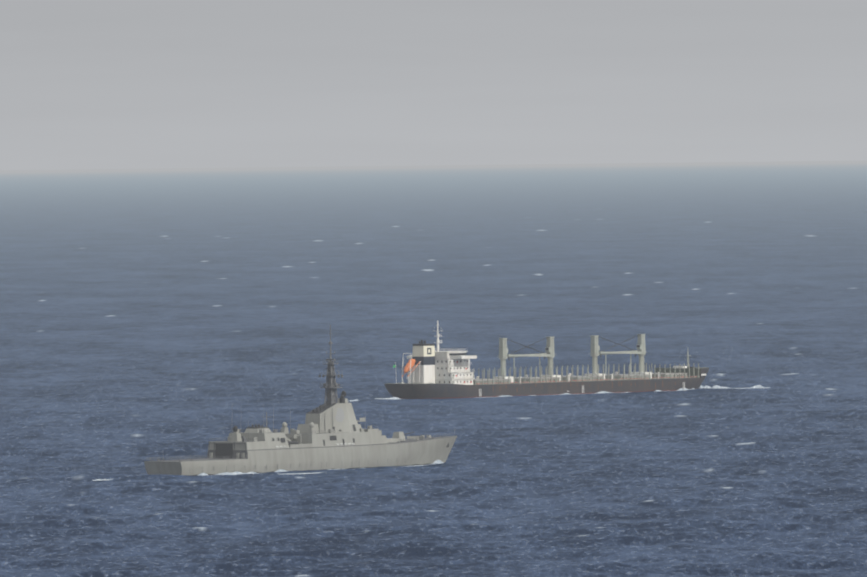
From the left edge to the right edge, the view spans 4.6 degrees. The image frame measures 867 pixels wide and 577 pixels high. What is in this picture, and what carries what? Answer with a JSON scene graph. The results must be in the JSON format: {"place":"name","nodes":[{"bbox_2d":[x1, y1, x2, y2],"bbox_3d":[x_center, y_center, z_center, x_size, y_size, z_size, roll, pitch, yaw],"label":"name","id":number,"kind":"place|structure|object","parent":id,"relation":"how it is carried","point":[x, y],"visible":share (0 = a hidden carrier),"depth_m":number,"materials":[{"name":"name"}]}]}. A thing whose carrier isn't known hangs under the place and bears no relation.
{"place":"outdoors","nodes":[
{"label":"outdoors","id":0,"kind":"place"},
{"bbox_2d":[0,166,866,576],"bbox_3d":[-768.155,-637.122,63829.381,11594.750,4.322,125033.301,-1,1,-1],"label":"sea waves","id":1,"kind":"object","parent":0,"point":[154,316],"visible":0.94,"depth_m":5407.96,"materials":[{"name":"liquid"}]},
{"bbox_2d":[92,460,442,480],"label":"ship wake","id":2,"kind":"object","parent":1,"relation":"on","point":[282,470],"visible":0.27,"depth_m":3531.70,"materials":[{"name":"white liquid"}]},
{"bbox_2d":[384,321,708,398],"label":"bulk carrier","id":3,"kind":"object","parent":1,"relation":"on","point":[434,374],"visible":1,"depth_m":4668.60,"materials":[{"name":"black metal"}]},
{"bbox_2d":[348,385,769,400],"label":"ship wake","id":4,"kind":"object","parent":1,"relation":"on","point":[717,386],"visible":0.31,"depth_m":4727.53,"materials":[{"name":"liquid"}]},
{"bbox_2d":[0,160,866,570],"bbox_3d":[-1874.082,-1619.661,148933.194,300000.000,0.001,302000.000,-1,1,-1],"label":"sea","id":5,"kind":"structure","parent":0,"point":[850,178],"depth_m":151121.56,"materials":[{"name":"liquid"}]},
{"bbox_2d":[144,325,456,475],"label":"frigate","id":6,"kind":"object","parent":5,"relation":"on","point":[330,433],"visible":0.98,"depth_m":3568.27,"materials":[{"name":"grey metal"}]},
{"bbox_2d":[0,0,866,169],"label":"sky","id":7,"kind":"structure","parent":0,"point":[85,84],"materials":[{"name":"grey"}]}
]}

